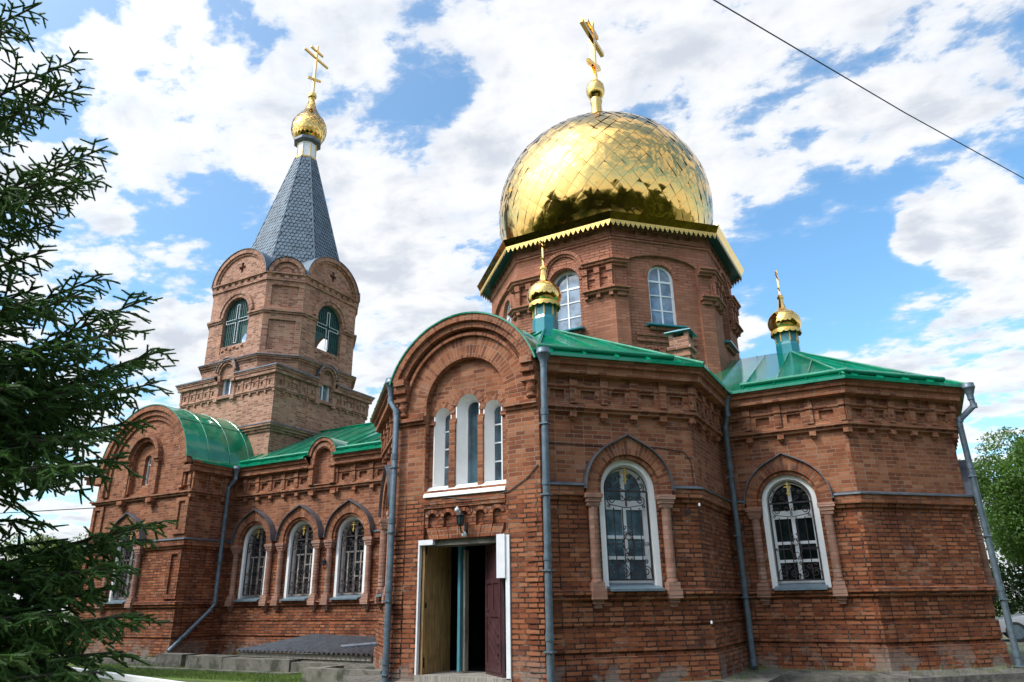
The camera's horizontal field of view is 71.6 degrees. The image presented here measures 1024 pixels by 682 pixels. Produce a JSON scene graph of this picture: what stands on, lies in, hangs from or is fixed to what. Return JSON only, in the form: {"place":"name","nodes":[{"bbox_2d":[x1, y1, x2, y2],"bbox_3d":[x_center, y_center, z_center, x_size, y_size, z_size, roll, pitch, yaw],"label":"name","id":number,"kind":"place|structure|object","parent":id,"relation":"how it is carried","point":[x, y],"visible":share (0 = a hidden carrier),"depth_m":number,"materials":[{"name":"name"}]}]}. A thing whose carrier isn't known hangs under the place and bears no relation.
{"place":"outdoors","nodes":[
{"label":"outdoors","id":0,"kind":"place"},
{"bbox_2d":[27,660,313,681],"bbox_3d":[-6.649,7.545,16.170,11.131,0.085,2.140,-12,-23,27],"label":"grass","id":1,"kind":"structure","parent":0,"point":[155,672],"depth_m":15.89,"materials":[{"name":"green plant"}]},
{"bbox_2d":[0,0,1023,610],"label":"sky","id":2,"kind":"structure","parent":0,"point":[894,243],"materials":[{"name":"blue"}]},
{"bbox_2d":[10,597,1023,681],"bbox_3d":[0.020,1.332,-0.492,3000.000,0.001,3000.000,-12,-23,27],"label":"ground","id":3,"kind":"structure","parent":0,"point":[1005,639],"depth_m":20.53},
{"bbox_2d":[0,532,87,615],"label":"leafy tree","id":4,"kind":"object","parent":3,"relation":"on","point":[79,567],"visible":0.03,"depth_m":47.73,"materials":[{"name":"green plant"}]},
{"bbox_2d":[0,0,178,681],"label":"spruce tree","id":5,"kind":"object","parent":3,"relation":"on","point":[26,443],"visible":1,"depth_m":4.07,"materials":[{"name":"green plant"}]},
{"bbox_2d":[72,667,181,681],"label":"kerb","id":6,"kind":"structure","parent":3,"relation":"on","point":[129,678],"depth_m":14.84,"materials":[{"name":"white concrete"}]},
{"bbox_2d":[185,654,303,671],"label":"concrete wall","id":7,"kind":"structure","parent":3,"relation":"on","point":[229,662],"depth_m":16.87,"materials":[{"name":"grey concrete"}]},
{"bbox_2d":[66,17,1023,681],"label":"church","id":8,"kind":"structure","parent":3,"relation":"on","point":[836,521],"depth_m":14.20,"materials":[{"name":"red brick"}]},
{"bbox_2d":[0,507,97,513],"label":"overhead cable","id":9,"kind":"object","parent":8,"relation":"attached to","point":[51,510],"visible":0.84,"depth_m":22.88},
{"bbox_2d":[95,513,145,612],"bbox_3d":[-11.580,6.617,21.288,1.700,2.853,0.455,-12,-23,27],"label":"window","id":10,"kind":"structure","parent":8,"relation":"in","point":[134,558],"depth_m":21.19,"materials":[{"name":"brick"}]},
{"bbox_2d":[145,457,150,484],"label":"slit window","id":11,"kind":"structure","parent":8,"relation":"in","point":[149,463],"depth_m":22.37,"materials":[{"name":"white glass"}]},
{"bbox_2d":[222,377,232,395],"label":"tower window","id":12,"kind":"structure","parent":8,"relation":"in","point":[227,387],"depth_m":25.20,"materials":[{"name":"white glass"}]},
{"bbox_2d":[224,509,275,610],"bbox_3d":[-7.591,6.427,20.936,1.700,2.853,0.455,-12,-23,27],"label":"window","id":13,"kind":"structure","parent":8,"relation":"in","point":[255,533],"depth_m":21.01,"materials":[{"name":"brown glass"}]},
{"bbox_2d":[270,504,323,610],"bbox_3d":[-5.982,6.096,20.105,1.700,2.853,0.455,-12,-23,27],"label":"window","id":14,"kind":"structure","parent":8,"relation":"in","point":[301,530],"depth_m":20.18,"materials":[{"name":"brick"}]},
{"bbox_2d":[322,558,325,568],"bbox_3d":[-5.099,6.090,19.425,0.136,0.301,0.259,-12,-23,27],"label":"wall lantern","id":15,"kind":"object","parent":8,"relation":"attached to","point":[323,561],"depth_m":19.35,"materials":[{"name":"black metal"}]},
{"bbox_2d":[319,383,329,401],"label":"tower window","id":16,"kind":"structure","parent":8,"relation":"in","point":[324,390],"depth_m":26.08,"materials":[{"name":"grey glass"}]},
{"bbox_2d":[319,499,374,609],"bbox_3d":[-4.374,5.765,19.275,1.700,2.853,0.455,-12,-23,27],"label":"window","id":17,"kind":"structure","parent":8,"relation":"in","point":[351,524],"depth_m":19.34,"materials":[{"name":"brick"}]},
{"bbox_2d":[374,465,390,609],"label":"window","id":18,"kind":"structure","parent":8,"relation":"in","point":[384,500],"depth_m":14.83,"materials":[{"name":"brick"}]},
{"bbox_2d":[419,546,451,674],"bbox_3d":[-1.313,4.656,12.429,0.070,2.080,0.830,-12,-23,27],"label":"door leaf","id":19,"kind":"structure","parent":8,"relation":"in","point":[436,568],"depth_m":12.37,"materials":[{"name":"brown wood"}]},
{"bbox_2d":[433,408,451,487],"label":"lancet window","id":20,"kind":"structure","parent":8,"relation":"in","point":[441,430],"depth_m":13.13,"materials":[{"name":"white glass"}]},
{"bbox_2d":[456,510,467,533],"bbox_3d":[-0.841,3.064,12.017,0.170,0.373,0.274,-12,-23,27],"label":"wall lantern","id":21,"kind":"object","parent":8,"relation":"attached to","point":[460,518],"depth_m":11.95,"materials":[{"name":"black metal"}]},
{"bbox_2d":[456,394,479,484],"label":"lancet window","id":22,"kind":"structure","parent":8,"relation":"in","point":[467,408],"depth_m":12.95,"materials":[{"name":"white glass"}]},
{"bbox_2d":[441,464,537,499],"bbox_3d":[-0.480,2.458,12.122,2.089,0.504,0.037,-12,-23,27],"label":"cable","id":23,"kind":"object","parent":8,"relation":"attached to","point":[496,494],"visible":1,"depth_m":11.90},
{"bbox_2d":[483,400,502,481],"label":"lancet window","id":24,"kind":"structure","parent":8,"relation":"in","point":[493,435],"depth_m":12.64,"materials":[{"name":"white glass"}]},
{"bbox_2d":[485,543,504,677],"bbox_3d":[-0.303,4.380,11.723,0.082,2.080,0.800,7,-22,-20],"label":"door leaf","id":25,"kind":"structure","parent":8,"relation":"in","point":[494,587],"depth_m":11.62,"materials":[{"name":"red paint"}]},
{"bbox_2d":[507,303,510,322],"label":"drum window","id":26,"kind":"structure","parent":8,"relation":"in","point":[508,317],"depth_m":20.40,"materials":[{"name":"white glass"}]},
{"bbox_2d":[554,271,584,331],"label":"drum window","id":27,"kind":"structure","parent":8,"relation":"in","point":[569,315],"depth_m":18.31,"materials":[{"name":"white glass"}]},
{"bbox_2d":[549,442,693,484],"bbox_3d":[1.919,2.150,12.409,2.747,0.657,0.013,5,-21,-15],"label":"cable","id":28,"kind":"object","parent":8,"relation":"attached to","point":[651,447],"visible":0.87,"depth_m":12.67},
{"bbox_2d":[583,434,683,607],"bbox_3d":[1.989,3.031,12.136,1.680,2.853,0.420,5,-21,-15],"label":"arched window","id":29,"kind":"structure","parent":8,"relation":"in","point":[625,487],"depth_m":12.17,"materials":[{"name":"red brick"}]},
{"bbox_2d":[646,267,687,328],"bbox_3d":[3.808,-1.145,17.933,1.060,1.745,0.310,5,-21,-15],"label":"drum window","id":30,"kind":"structure","parent":8,"relation":"in","point":[662,305],"depth_m":18.04,"materials":[{"name":"white glass"}]},
{"bbox_2d":[697,504,705,586],"bbox_3d":[3.276,3.526,12.269,0.011,1.400,0.042,-2,-20,2],"label":"cable","id":31,"kind":"object","parent":8,"relation":"attached to","point":[701,546],"visible":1,"depth_m":12.26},
{"bbox_2d":[724,340,739,352],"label":"drum window","id":32,"kind":"structure","parent":8,"relation":"in","point":[730,342],"depth_m":18.80,"materials":[{"name":"teal metal"}]},
{"bbox_2d":[743,452,848,604],"bbox_3d":[5.489,3.625,13.887,1.680,2.853,0.420,-12,-23,27],"label":"arched window","id":33,"kind":"structure","parent":8,"relation":"in","point":[790,503],"depth_m":13.92,"materials":[{"name":"red brick"}]},
{"bbox_2d":[958,460,997,600],"bbox_3d":[9.652,3.906,14.814,0.222,2.853,1.680,-12,-23,27],"label":"arched window","id":34,"kind":"structure","parent":8,"relation":"in","point":[990,581],"depth_m":14.16,"materials":[{"name":"brick"}]},
{"bbox_2d":[958,426,1023,568],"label":"willow tree","id":35,"kind":"object","parent":3,"relation":"on","point":[1003,492],"visible":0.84,"depth_m":27.00,"materials":[{"name":"green plant"}]},
{"bbox_2d":[988,557,1023,617],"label":"hedge","id":36,"kind":"object","parent":3,"relation":"on","point":[1011,584],"visible":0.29,"depth_m":28.30,"materials":[{"name":"green plant"}]},
{"bbox_2d":[995,608,1023,641],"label":"parked car","id":37,"kind":"object","parent":3,"relation":"on","point":[1018,621],"visible":0.65,"depth_m":23.46,"materials":[{"name":"silver metal"}]},
{"bbox_2d":[56,654,1023,681],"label":"concrete apron","id":38,"kind":"object","parent":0,"point":[991,675],"visible":0.27,"depth_m":12.24,"materials":[{"name":"grey concrete"}]},
{"bbox_2d":[155,653,196,666],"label":"concrete block","id":39,"kind":"structure","parent":38,"relation":"on","point":[172,659],"depth_m":18.30,"materials":[{"name":"grey concrete"}]},
{"bbox_2d":[119,661,372,675],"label":"concrete slab","id":40,"kind":"structure","parent":38,"relation":"on","point":[296,667],"depth_m":16.01,"materials":[{"name":"grey concrete"}]},
{"bbox_2d":[235,634,376,662],"bbox_3d":[-4.407,7.563,17.144,4.300,0.824,2.000,-12,-23,27],"label":"cellar lid","id":41,"kind":"object","parent":38,"relation":"on","point":[310,647],"visible":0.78,"depth_m":16.88,"materials":[{"name":"grey metal"}]},
{"bbox_2d":[341,642,376,647],"bbox_3d":[-2.992,7.073,16.621,1.980,0.258,0.152,2,-20,-7],"label":"loose pipe","id":42,"kind":"object","parent":41,"relation":"on","point":[365,644],"visible":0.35,"depth_m":16.51,"materials":[{"name":"grey metal"}]},
{"bbox_2d":[302,664,381,681],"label":"concrete well","id":43,"kind":"object","parent":38,"relation":"on","point":[333,673],"visible":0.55,"depth_m":13.81,"materials":[{"name":"grey concrete"}]},
{"bbox_2d":[59,650,1022,681],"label":"weeds","id":44,"kind":"object","parent":38,"relation":"on","point":[1004,668],"visible":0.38,"depth_m":12.34,"materials":[{"name":"green plant"}]},
{"bbox_2d":[713,0,1023,178],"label":"overhead cable","id":45,"kind":"object","parent":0,"point":[856,83],"visible":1,"depth_m":11.43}
]}

